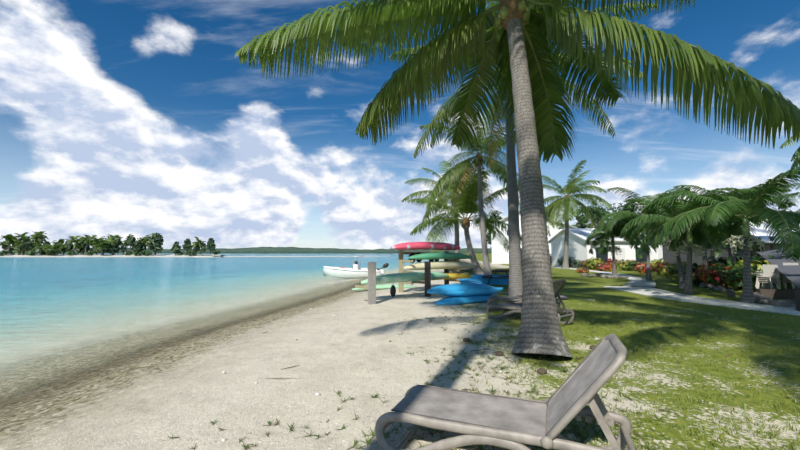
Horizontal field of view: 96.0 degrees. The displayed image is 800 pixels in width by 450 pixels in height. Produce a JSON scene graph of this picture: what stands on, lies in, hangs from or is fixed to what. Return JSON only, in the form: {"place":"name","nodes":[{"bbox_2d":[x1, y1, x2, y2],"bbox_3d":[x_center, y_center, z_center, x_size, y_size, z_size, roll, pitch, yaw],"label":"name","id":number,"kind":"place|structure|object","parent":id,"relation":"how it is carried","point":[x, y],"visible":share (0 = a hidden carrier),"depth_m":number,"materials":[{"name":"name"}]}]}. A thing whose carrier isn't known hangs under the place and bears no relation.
{"place":"outdoors","nodes":[
{"label":"outdoors","id":0,"kind":"place"},
{"bbox_2d":[0,255,225,256],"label":"island beach","id":1,"kind":"structure","parent":0,"point":[112,256],"depth_m":164.48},
{"bbox_2d":[0,234,17,253],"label":"island palm","id":2,"kind":"object","parent":1,"relation":"on","point":[9,236],"visible":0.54,"depth_m":169.64,"materials":[{"name":"green plant"}]},
{"bbox_2d":[4,245,16,254],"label":"island palm","id":3,"kind":"object","parent":1,"relation":"on","point":[11,249],"visible":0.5,"depth_m":175.41,"materials":[{"name":"green plant"}]},
{"bbox_2d":[2,236,19,254],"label":"island palm","id":4,"kind":"object","parent":1,"relation":"on","point":[14,239],"visible":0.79,"depth_m":169.48,"materials":[{"name":"green plant"}]},
{"bbox_2d":[12,232,28,241],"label":"island palm","id":5,"kind":"object","parent":1,"relation":"on","point":[22,235],"visible":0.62,"depth_m":175.17,"materials":[{"name":"green plant"}]},
{"bbox_2d":[15,237,30,254],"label":"island palm","id":6,"kind":"object","parent":1,"relation":"on","point":[22,242],"visible":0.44,"depth_m":166.71,"materials":[{"name":"green plant"}]},
{"bbox_2d":[18,236,35,251],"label":"tree","id":7,"kind":"object","parent":1,"relation":"on","point":[28,242],"visible":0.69,"depth_m":167.47,"materials":[{"name":"green plant"}]},
{"bbox_2d":[29,231,46,241],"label":"island palm","id":8,"kind":"object","parent":1,"relation":"on","point":[33,239],"visible":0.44,"depth_m":173.19,"materials":[{"name":"green plant"}]},
{"bbox_2d":[29,240,46,248],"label":"island palm","id":9,"kind":"object","parent":1,"relation":"on","point":[34,242],"visible":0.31,"depth_m":170.13,"materials":[{"name":"green plant"}]},
{"bbox_2d":[30,231,47,244],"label":"island palm","id":10,"kind":"object","parent":1,"relation":"on","point":[39,238],"visible":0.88,"depth_m":170.63,"materials":[{"name":"green plant"}]},
{"bbox_2d":[32,243,50,254],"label":"island palm","id":11,"kind":"object","parent":1,"relation":"on","point":[39,246],"visible":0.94,"depth_m":163.91,"materials":[{"name":"green plant"}]},
{"bbox_2d":[43,242,63,255],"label":"island palm","id":12,"kind":"object","parent":1,"relation":"on","point":[52,248],"visible":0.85,"depth_m":163.68,"materials":[{"name":"green plant"}]},
{"bbox_2d":[50,241,67,253],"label":"island palm","id":13,"kind":"object","parent":1,"relation":"on","point":[58,247],"visible":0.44,"depth_m":170.43,"materials":[{"name":"green plant"}]},
{"bbox_2d":[53,239,67,254],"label":"island palm","id":14,"kind":"object","parent":1,"relation":"on","point":[62,241],"visible":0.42,"depth_m":172.32,"materials":[{"name":"green plant"}]},
{"bbox_2d":[65,250,76,255],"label":"island shrub","id":15,"kind":"object","parent":1,"relation":"on","point":[70,252],"visible":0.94,"depth_m":165.68,"materials":[{"name":"green plant"}]},
{"bbox_2d":[65,235,80,253],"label":"island palm","id":16,"kind":"object","parent":1,"relation":"on","point":[73,237],"visible":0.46,"depth_m":175.60,"materials":[{"name":"green plant"}]},
{"bbox_2d":[67,237,84,254],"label":"island palm","id":17,"kind":"object","parent":1,"relation":"on","point":[77,245],"visible":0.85,"depth_m":167.34,"materials":[{"name":"green plant"}]},
{"bbox_2d":[75,243,85,253],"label":"tree","id":18,"kind":"object","parent":1,"relation":"on","point":[81,250],"visible":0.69,"depth_m":172.11,"materials":[{"name":"green plant"}]},
{"bbox_2d":[78,235,95,254],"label":"island palm","id":19,"kind":"object","parent":1,"relation":"on","point":[87,240],"visible":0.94,"depth_m":166.85,"materials":[{"name":"green plant"}]},
{"bbox_2d":[92,239,110,254],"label":"island palm","id":20,"kind":"object","parent":1,"relation":"on","point":[97,248],"visible":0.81,"depth_m":164.64,"materials":[{"name":"green plant"}]},
{"bbox_2d":[101,237,117,254],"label":"island palm","id":21,"kind":"object","parent":1,"relation":"on","point":[108,241],"visible":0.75,"depth_m":168.15,"materials":[{"name":"green plant"}]},
{"bbox_2d":[104,241,118,254],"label":"tree","id":22,"kind":"object","parent":1,"relation":"on","point":[115,249],"visible":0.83,"depth_m":167.82,"materials":[{"name":"green plant"}]},
{"bbox_2d":[115,237,127,253],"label":"tree","id":23,"kind":"object","parent":1,"relation":"on","point":[123,248],"visible":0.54,"depth_m":176.53,"materials":[{"name":"green plant"}]},
{"bbox_2d":[123,234,135,250],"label":"tree","id":24,"kind":"object","parent":1,"relation":"on","point":[131,240],"visible":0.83,"depth_m":170.59,"materials":[{"name":"green plant"}]},
{"bbox_2d":[133,240,144,251],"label":"tree","id":25,"kind":"object","parent":1,"relation":"on","point":[138,247],"visible":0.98,"depth_m":168.17,"materials":[{"name":"green plant"}]},
{"bbox_2d":[138,234,150,254],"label":"island palm","id":26,"kind":"object","parent":1,"relation":"on","point":[145,243],"visible":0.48,"depth_m":175.34,"materials":[{"name":"green plant"}]},
{"bbox_2d":[147,236,161,254],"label":"tree","id":27,"kind":"object","parent":1,"relation":"on","point":[152,247],"visible":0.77,"depth_m":166.00,"materials":[{"name":"green plant"}]},
{"bbox_2d":[150,232,163,251],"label":"tree","id":28,"kind":"object","parent":1,"relation":"on","point":[158,237],"visible":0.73,"depth_m":167.60,"materials":[{"name":"green plant"}]},
{"bbox_2d":[170,241,181,254],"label":"tree","id":29,"kind":"object","parent":1,"relation":"on","point":[175,248],"visible":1,"depth_m":166.20,"materials":[{"name":"green plant"}]},
{"bbox_2d":[182,238,191,254],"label":"tree","id":30,"kind":"object","parent":1,"relation":"on","point":[187,246],"visible":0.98,"depth_m":164.67,"materials":[{"name":"green plant"}]},
{"bbox_2d":[192,242,199,252],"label":"tree","id":31,"kind":"object","parent":1,"relation":"on","point":[196,248],"visible":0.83,"depth_m":164.59,"materials":[{"name":"green plant"}]},
{"bbox_2d":[191,236,205,247],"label":"island palm","id":32,"kind":"object","parent":1,"relation":"on","point":[195,243],"visible":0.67,"depth_m":165.10,"materials":[{"name":"green plant"}]},
{"bbox_2d":[199,242,206,254],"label":"tree","id":33,"kind":"object","parent":1,"relation":"on","point":[202,245],"visible":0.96,"depth_m":164.34,"materials":[{"name":"green plant"}]},
{"bbox_2d":[206,238,216,252],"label":"tree","id":34,"kind":"object","parent":1,"relation":"on","point":[210,245],"visible":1,"depth_m":162.88,"materials":[{"name":"green plant"}]},
{"bbox_2d":[0,253,465,402],"bbox_3d":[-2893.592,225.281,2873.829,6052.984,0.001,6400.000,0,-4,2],"label":"lagoon water","id":35,"kind":"structure","parent":0,"point":[46,301],"depth_m":18.88,"materials":[{"name":"liquid"}]},
{"bbox_2d":[323,256,388,278],"bbox_3d":[-3.597,3.477,29.426,5.403,1.840,1.777,-1,-5,10],"label":"boat","id":36,"kind":"object","parent":35,"relation":"on","point":[354,270],"visible":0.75,"depth_m":28.88,"materials":[{"name":"white"}]},
{"bbox_2d":[14,247,491,252],"bbox_3d":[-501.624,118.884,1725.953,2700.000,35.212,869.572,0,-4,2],"label":"shore hill","id":37,"kind":"structure","parent":0,"point":[290,250],"depth_m":1831.39,"materials":[{"name":"plant"}]},
{"bbox_2d":[222,256,347,256],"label":"sandbar sand","id":38,"kind":"structure","parent":0,"point":[284,256],"depth_m":182.53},
{"bbox_2d":[390,285,395,296],"bbox_3d":[-0.253,2.341,13.176,0.196,0.585,0.189,-2,-5,28],"label":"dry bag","id":39,"kind":"object","parent":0,"point":[392,290],"visible":0.96,"depth_m":13.11,"materials":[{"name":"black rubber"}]},
{"bbox_2d":[0,253,799,449],"bbox_3d":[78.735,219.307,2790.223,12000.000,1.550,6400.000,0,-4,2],"label":"ground","id":40,"kind":"structure","parent":0,"point":[186,390],"depth_m":5.05,"materials":[{"name":"sand"}]},
{"bbox_2d":[355,261,430,304],"bbox_3d":[-0.158,2.080,12.625,0.952,1.620,3.078,-4,-6,43],"label":"kayak rack","id":41,"kind":"object","parent":40,"relation":"on","point":[371,287],"visible":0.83,"depth_m":11.39,"materials":[{"name":"grey wood"}]},
{"bbox_2d":[352,284,416,289],"bbox_3d":[-0.667,2.841,16.558,3.138,0.202,0.620,2,-5,-21],"label":"shore board","id":42,"kind":"object","parent":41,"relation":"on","point":[385,286],"depth_m":16.31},
{"bbox_2d":[361,272,448,283],"bbox_3d":[0.397,1.927,13.410,0.520,0.324,4.800,-4,-6,43],"label":"kayak","id":43,"kind":"object","parent":41,"relation":"on","point":[400,277],"visible":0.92,"depth_m":12.85,"materials":[{"name":"plastic"}]},
{"bbox_2d":[399,250,459,292],"bbox_3d":[1.261,2.079,15.180,2.722,2.020,0.986,3,-5,-33],"label":"kayak rack","id":44,"kind":"object","parent":40,"relation":"on","point":[401,270],"visible":0.69,"depth_m":14.78,"materials":[{"name":"brown wood"}]},
{"bbox_2d":[391,242,460,249],"bbox_3d":[1.194,0.899,15.356,3.670,0.353,0.860,3,-5,-33],"label":"kayak","id":45,"kind":"object","parent":44,"relation":"on","point":[424,246],"visible":1,"depth_m":14.81,"materials":[{"name":"plastic"}]},
{"bbox_2d":[403,261,475,269],"bbox_3d":[1.818,1.733,15.499,4.000,0.334,0.740,3,-5,-33],"label":"kayak","id":46,"kind":"object","parent":44,"relation":"on","point":[442,265],"visible":0.9,"depth_m":15.12,"materials":[{"name":"plastic"}]},
{"bbox_2d":[409,252,438,263],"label":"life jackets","id":47,"kind":"object","parent":46,"relation":"on","point":[414,260],"visible":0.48,"depth_m":14.91,"materials":[{"name":"black fabric"}]},
{"bbox_2d":[408,253,470,259],"bbox_3d":[1.797,1.333,15.516,3.450,0.296,0.720,3,-5,-33],"label":"kayak","id":48,"kind":"object","parent":44,"relation":"on","point":[425,256],"visible":0.98,"depth_m":15.02,"materials":[{"name":"plastic"}]},
{"bbox_2d":[421,273,471,280],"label":"yellow kayak","id":49,"kind":"object","parent":44,"relation":"on","point":[457,275],"visible":0.5,"depth_m":15.50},
{"bbox_2d":[401,158,495,272],"bbox_3d":[4.232,-0.948,29.801,8.289,10.087,8.341,0,-4,2],"label":"palm","id":50,"kind":"object","parent":40,"relation":"on","point":[432,181],"visible":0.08,"depth_m":29.80,"materials":[{"name":"green plant"}]},
{"bbox_2d":[407,170,521,274],"bbox_3d":[4.665,-0.152,25.645,8.448,7.866,7.780,0,-4,2],"label":"palm","id":51,"kind":"object","parent":40,"relation":"on","point":[465,199],"visible":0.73,"depth_m":24.88,"materials":[{"name":"green plant"}]},
{"bbox_2d":[435,294,495,304],"bbox_3d":[2.332,2.415,11.810,2.834,0.241,0.779,3,-5,-30],"label":"kayak","id":52,"kind":"object","parent":40,"relation":"on","point":[450,300],"visible":0.73,"depth_m":11.31,"materials":[{"name":"plastic"}]},
{"bbox_2d":[439,287,502,296],"bbox_3d":[2.380,2.244,11.981,2.834,0.243,0.779,3,-5,-30],"label":"kayak","id":53,"kind":"object","parent":52,"relation":"on","point":[475,292],"visible":0.65,"depth_m":11.58,"materials":[{"name":"plastic"}]},
{"bbox_2d":[427,283,494,293],"bbox_3d":[2.095,2.085,11.948,2.834,0.251,0.776,3,-5,-30],"label":"kayak","id":54,"kind":"object","parent":53,"relation":"on","point":[441,289],"visible":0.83,"depth_m":11.56,"materials":[{"name":"plastic"}]},
{"bbox_2d":[419,101,520,273],"bbox_3d":[4.869,-2.492,21.516,7.536,11.708,8.256,0,-4,2],"label":"palm","id":55,"kind":"object","parent":40,"relation":"on","point":[498,167],"visible":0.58,"depth_m":21.03,"materials":[{"name":"green plant"}]},
{"bbox_2d":[165,285,799,449],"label":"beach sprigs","id":56,"kind":"object","parent":40,"relation":"on","point":[577,430],"visible":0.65,"depth_m":4.30,"materials":[{"name":"green plant"}]},
{"bbox_2d":[459,274,508,284],"bbox_3d":[4.820,2.900,18.616,3.700,0.668,0.579,-1,-5,9],"label":"kayak","id":57,"kind":"object","parent":40,"relation":"on","point":[478,279],"visible":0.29,"depth_m":18.59,"materials":[{"name":"plastic"}]},
{"bbox_2d":[486,210,502,249],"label":"casuarina","id":58,"kind":"object","parent":40,"relation":"on","point":[495,216],"visible":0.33,"depth_m":98.97,"materials":[{"name":"green plant"}]},
{"bbox_2d":[482,269,508,284],"bbox_3d":[5.069,2.628,18.006,1.680,0.777,1.800,-2,-5,22],"label":"picnic table","id":59,"kind":"object","parent":40,"relation":"on","point":[497,270],"visible":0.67,"depth_m":17.49,"materials":[{"name":"brown wood"}]},
{"bbox_2d":[375,334,635,449],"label":"lounger","id":60,"kind":"object","parent":40,"relation":"on","point":[511,423],"visible":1,"depth_m":2.75,"materials":[{"name":"plastic"}]},
{"bbox_2d":[235,0,799,357],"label":"palm","id":61,"kind":"object","parent":40,"relation":"on","point":[538,126],"visible":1,"depth_m":7.78,"materials":[{"name":"green plant"}]},
{"bbox_2d":[389,0,657,302],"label":"palm","id":62,"kind":"object","parent":40,"relation":"on","point":[515,285],"visible":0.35,"depth_m":13.57,"materials":[{"name":"green plant"}]},
{"bbox_2d":[487,295,568,310],"bbox_3d":[3.543,2.197,10.108,2.122,0.432,0.747,-1,-5,15],"label":"lounger","id":63,"kind":"object","parent":40,"relation":"on","point":[515,299],"visible":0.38,"depth_m":10.00,"materials":[{"name":"plastic"}]},
{"bbox_2d":[486,280,574,324],"bbox_3d":[3.007,1.772,8.505,0.747,1.030,1.905,4,-6,-39],"label":"lounger","id":64,"kind":"object","parent":40,"relation":"on","point":[516,308],"visible":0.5,"depth_m":8.28,"materials":[{"name":"plastic"}]},
{"bbox_2d":[491,211,576,263],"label":"white building","id":65,"kind":"structure","parent":40,"relation":"on","point":[500,255],"depth_m":53.84,"materials":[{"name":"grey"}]},
{"bbox_2d":[557,257,574,266],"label":"shrub","id":66,"kind":"object","parent":40,"relation":"on","point":[560,261],"visible":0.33,"depth_m":39.77,"materials":[{"name":"green plant"}]},
{"bbox_2d":[542,160,612,268],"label":"palm","id":67,"kind":"object","parent":40,"relation":"on","point":[554,206],"visible":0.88,"depth_m":36.51,"materials":[{"name":"green plant"}]},
{"bbox_2d":[571,210,586,227],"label":"casuarina","id":68,"kind":"object","parent":40,"relation":"on","point":[577,225],"visible":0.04,"depth_m":88.31,"materials":[{"name":"green plant"}]},
{"bbox_2d":[576,268,588,272],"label":"shrub","id":69,"kind":"object","parent":40,"relation":"on","point":[582,270],"visible":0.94,"depth_m":28.42,"materials":[{"name":"orange plant"}]},
{"bbox_2d":[574,204,610,227],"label":"tree","id":70,"kind":"object","parent":40,"relation":"on","point":[596,213],"visible":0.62,"depth_m":81.79,"materials":[{"name":"green plant"}]},
{"bbox_2d":[584,257,603,269],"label":"shrub","id":71,"kind":"object","parent":40,"relation":"on","point":[591,262],"visible":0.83,"depth_m":34.64,"materials":[{"name":"yellow plant"}]},
{"bbox_2d":[594,263,611,270],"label":"shrub","id":72,"kind":"object","parent":40,"relation":"on","point":[603,266],"visible":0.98,"depth_m":31.72,"materials":[{"name":"red plant"}]},
{"bbox_2d":[551,266,655,286],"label":"footpath","id":73,"kind":"structure","parent":40,"relation":"on","point":[636,281],"depth_m":20.75,"materials":[{"name":"concrete"}]},
{"bbox_2d":[580,273,628,278],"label":"garden rocks","id":74,"kind":"object","parent":40,"relation":"on","point":[606,276],"visible":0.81,"depth_m":23.09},
{"bbox_2d":[548,228,662,268],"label":"cottage","id":75,"kind":"structure","parent":40,"relation":"on","point":[578,249],"depth_m":38.23,"materials":[{"name":"paint"}]},
{"bbox_2d":[585,222,639,274],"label":"christmas palm","id":76,"kind":"object","parent":40,"relation":"on","point":[601,238],"visible":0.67,"depth_m":23.68,"materials":[{"name":"green plant"}]},
{"bbox_2d":[604,258,621,265],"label":"shrub","id":77,"kind":"object","parent":40,"relation":"on","point":[609,261],"visible":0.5,"depth_m":36.95,"materials":[{"name":"red plant"}]},
{"bbox_2d":[616,259,632,269],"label":"shrub","id":78,"kind":"object","parent":40,"relation":"on","point":[622,265],"visible":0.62,"depth_m":33.36,"materials":[{"name":"yellow plant"}]},
{"bbox_2d":[607,201,641,220],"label":"tree","id":79,"kind":"object","parent":40,"relation":"on","point":[627,207],"visible":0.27,"depth_m":85.48,"materials":[{"name":"green plant"}]},
{"bbox_2d":[625,260,645,270],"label":"shrub","id":80,"kind":"object","parent":40,"relation":"on","point":[633,264],"visible":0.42,"depth_m":32.00,"materials":[{"name":"green plant"}]},
{"bbox_2d":[633,262,655,272],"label":"shrub","id":81,"kind":"object","parent":40,"relation":"on","point":[641,267],"visible":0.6,"depth_m":28.38,"materials":[{"name":"red plant"}]},
{"bbox_2d":[597,187,692,280],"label":"christmas palm","id":82,"kind":"object","parent":40,"relation":"on","point":[626,217],"visible":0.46,"depth_m":21.16,"materials":[{"name":"green plant"}]},
{"bbox_2d":[651,262,674,274],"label":"shrub","id":83,"kind":"object","parent":40,"relation":"on","point":[659,266],"visible":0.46,"depth_m":26.87,"materials":[{"name":"green plant"}]},
{"bbox_2d":[659,265,673,275],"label":"shrub","id":84,"kind":"object","parent":40,"relation":"on","point":[663,272],"visible":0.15,"depth_m":24.12,"materials":[{"name":"green plant"}]},
{"bbox_2d":[663,263,694,280],"bbox_3d":[15.833,2.726,20.435,1.524,1.188,1.617,0,-4,2],"label":"shrub","id":85,"kind":"object","parent":40,"relation":"on","point":[671,270],"visible":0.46,"depth_m":20.38,"materials":[{"name":"green plant"}]},
{"bbox_2d":[620,195,741,288],"bbox_3d":[12.637,0.749,16.461,4.374,4.307,4.284,-1,-5,18],"label":"christmas palm","id":86,"kind":"object","parent":40,"relation":"on","point":[699,237],"visible":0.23,"depth_m":16.17,"materials":[{"name":"green plant"}]},
{"bbox_2d":[622,187,759,293],"bbox_3d":[11.545,0.765,14.438,4.271,3.960,3.923,-4,-6,43],"label":"christmas palm","id":87,"kind":"object","parent":40,"relation":"on","point":[653,237],"visible":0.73,"depth_m":14.19,"materials":[{"name":"green plant"}]},
{"bbox_2d":[675,263,710,285],"bbox_3d":[14.649,2.486,17.783,1.734,1.273,1.835,0,-4,2],"label":"shrub","id":88,"kind":"object","parent":40,"relation":"on","point":[694,278],"visible":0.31,"depth_m":17.49,"materials":[{"name":"green plant"}]},
{"bbox_2d":[648,188,759,281],"bbox_3d":[14.905,0.736,17.644,4.654,4.521,4.501,0,-4,2],"label":"christmas palm","id":89,"kind":"object","parent":40,"relation":"on","point":[704,260],"visible":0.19,"depth_m":16.94,"materials":[{"name":"green plant"}]},
{"bbox_2d":[669,189,758,261],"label":"christmas palm","id":90,"kind":"object","parent":40,"relation":"on","point":[712,258],"visible":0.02,"depth_m":22.37,"materials":[{"name":"green plant"}]},
{"bbox_2d":[693,263,739,287],"bbox_3d":[14.745,2.346,16.627,1.767,1.259,1.765,0,-4,2],"label":"shrub","id":91,"kind":"object","parent":40,"relation":"on","point":[712,273],"visible":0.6,"depth_m":16.54,"materials":[{"name":"red plant"}]},
{"bbox_2d":[640,166,799,302],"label":"christmas palm","id":92,"kind":"object","parent":40,"relation":"on","point":[715,213],"visible":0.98,"depth_m":11.50,"materials":[{"name":"green plant"}]},
{"bbox_2d":[707,255,751,268],"bbox_3d":[17.172,2.316,18.936,2.127,1.654,2.185,0,-4,2],"label":"shrub","id":93,"kind":"object","parent":40,"relation":"on","point":[724,260],"visible":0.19,"depth_m":18.93,"materials":[{"name":"green plant"}]},
{"bbox_2d":[662,221,797,264],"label":"cottage","id":94,"kind":"structure","parent":40,"relation":"on","point":[669,256],"depth_m":28.39,"materials":[{"name":"white paint"}]},
{"bbox_2d":[673,185,786,280],"bbox_3d":[17.494,0.400,19.051,4.426,5.390,4.391,4,-6,-43],"label":"christmas palm","id":95,"kind":"object","parent":40,"relation":"on","point":[691,186],"visible":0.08,"depth_m":19.57,"materials":[{"name":"green plant"}]},
{"bbox_2d":[674,182,791,285],"bbox_3d":[16.070,0.565,17.745,4.721,4.871,4.719,4,-6,-40],"label":"christmas palm","id":96,"kind":"object","parent":40,"relation":"on","point":[745,196],"visible":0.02,"depth_m":16.97,"materials":[{"name":"green plant"}]},
{"bbox_2d":[706,261,762,290],"bbox_3d":[14.569,2.260,15.648,2.009,1.375,2.019,0,-4,2],"label":"shrub","id":97,"kind":"object","parent":40,"relation":"on","point":[734,276],"visible":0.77,"depth_m":15.49,"materials":[{"name":"green plant"}]},
{"bbox_2d":[723,253,765,281],"bbox_3d":[18.988,2.370,19.570,2.062,1.678,2.232,0,-4,2],"label":"shrub","id":98,"kind":"object","parent":40,"relation":"on","point":[762,260],"visible":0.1,"depth_m":19.33,"materials":[{"name":"green plant"}]},
{"bbox_2d":[699,282,795,307],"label":"border rocks","id":99,"kind":"object","parent":40,"relation":"on","point":[760,298],"visible":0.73,"depth_m":11.46,"materials":[{"name":"stone"}]},
{"bbox_2d":[735,259,769,287],"bbox_3d":[16.259,2.245,16.629,1.833,1.434,2.003,0,-4,2],"label":"shrub","id":100,"kind":"object","parent":40,"relation":"on","point":[740,263],"visible":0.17,"depth_m":16.37,"materials":[{"name":"yellow plant"}]},
{"bbox_2d":[752,273,780,288],"bbox_3d":[15.763,2.463,15.614,1.100,0.720,1.100,0,-4,2],"label":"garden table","id":101,"kind":"object","parent":40,"relation":"on","point":[767,286],"visible":0.1,"depth_m":15.49,"materials":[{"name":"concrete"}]},
{"bbox_2d":[755,264,780,288],"bbox_3d":[14.909,2.179,14.603,0.682,1.134,0.544,1,-5,-18],"label":"chair stack","id":102,"kind":"object","parent":40,"relation":"on","point":[770,274],"visible":0.79,"depth_m":14.61,"materials":[{"name":"grey plastic"}]},
{"bbox_2d":[750,252,786,283],"bbox_3d":[19.559,2.303,18.893,2.302,1.786,2.378,0,-4,2],"label":"shrub","id":103,"kind":"object","parent":40,"relation":"on","point":[772,256],"visible":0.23,"depth_m":18.74,"materials":[{"name":"green plant"}]},
{"bbox_2d":[756,288,794,298],"bbox_3d":[13.376,2.429,12.719,1.291,0.340,0.200,-1,-4,7],"label":"terrace edge","id":104,"kind":"object","parent":40,"relation":"on","point":[780,293],"visible":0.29,"depth_m":12.63,"materials":[{"name":"stone"}]},
{"bbox_2d":[756,248,799,310],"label":"roof","id":105,"kind":"structure","parent":40,"relation":"on","point":[791,273],"depth_m":14.26,"materials":[{"name":"grey"}]},
{"bbox_2d":[770,183,799,225],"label":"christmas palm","id":106,"kind":"object","parent":40,"relation":"on","point":[796,193],"visible":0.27,"depth_m":19.50,"materials":[{"name":"green plant"}]},
{"bbox_2d":[775,263,797,288],"bbox_3d":[15.902,2.152,14.736,0.718,1.209,0.544,1,-5,-18],"label":"chair stack","id":107,"kind":"object","parent":40,"relation":"on","point":[785,280],"visible":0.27,"depth_m":14.83,"materials":[{"name":"grey plastic"}]},
{"bbox_2d":[780,134,799,170],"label":"palm","id":108,"kind":"object","parent":40,"relation":"on","point":[796,160],"visible":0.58,"depth_m":21.21,"materials":[{"name":"green plant"}]},
{"bbox_2d":[0,0,799,250],"label":"sky","id":109,"kind":"structure","parent":0,"point":[122,118],"materials":[{"name":"blue"}]},
{"bbox_2d":[460,263,479,273],"bbox_3d":[5.110,3.352,27.520,1.978,0.829,0.747,1,-5,-13],"label":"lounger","id":110,"kind":"object","parent":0,"point":[466,270],"visible":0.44,"depth_m":27.41,"materials":[{"name":"plastic"}]},
{"bbox_2d":[603,286,799,315],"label":"path","id":111,"kind":"structure","parent":0,"point":[655,292],"depth_m":11.98,"materials":[{"name":"concrete"}]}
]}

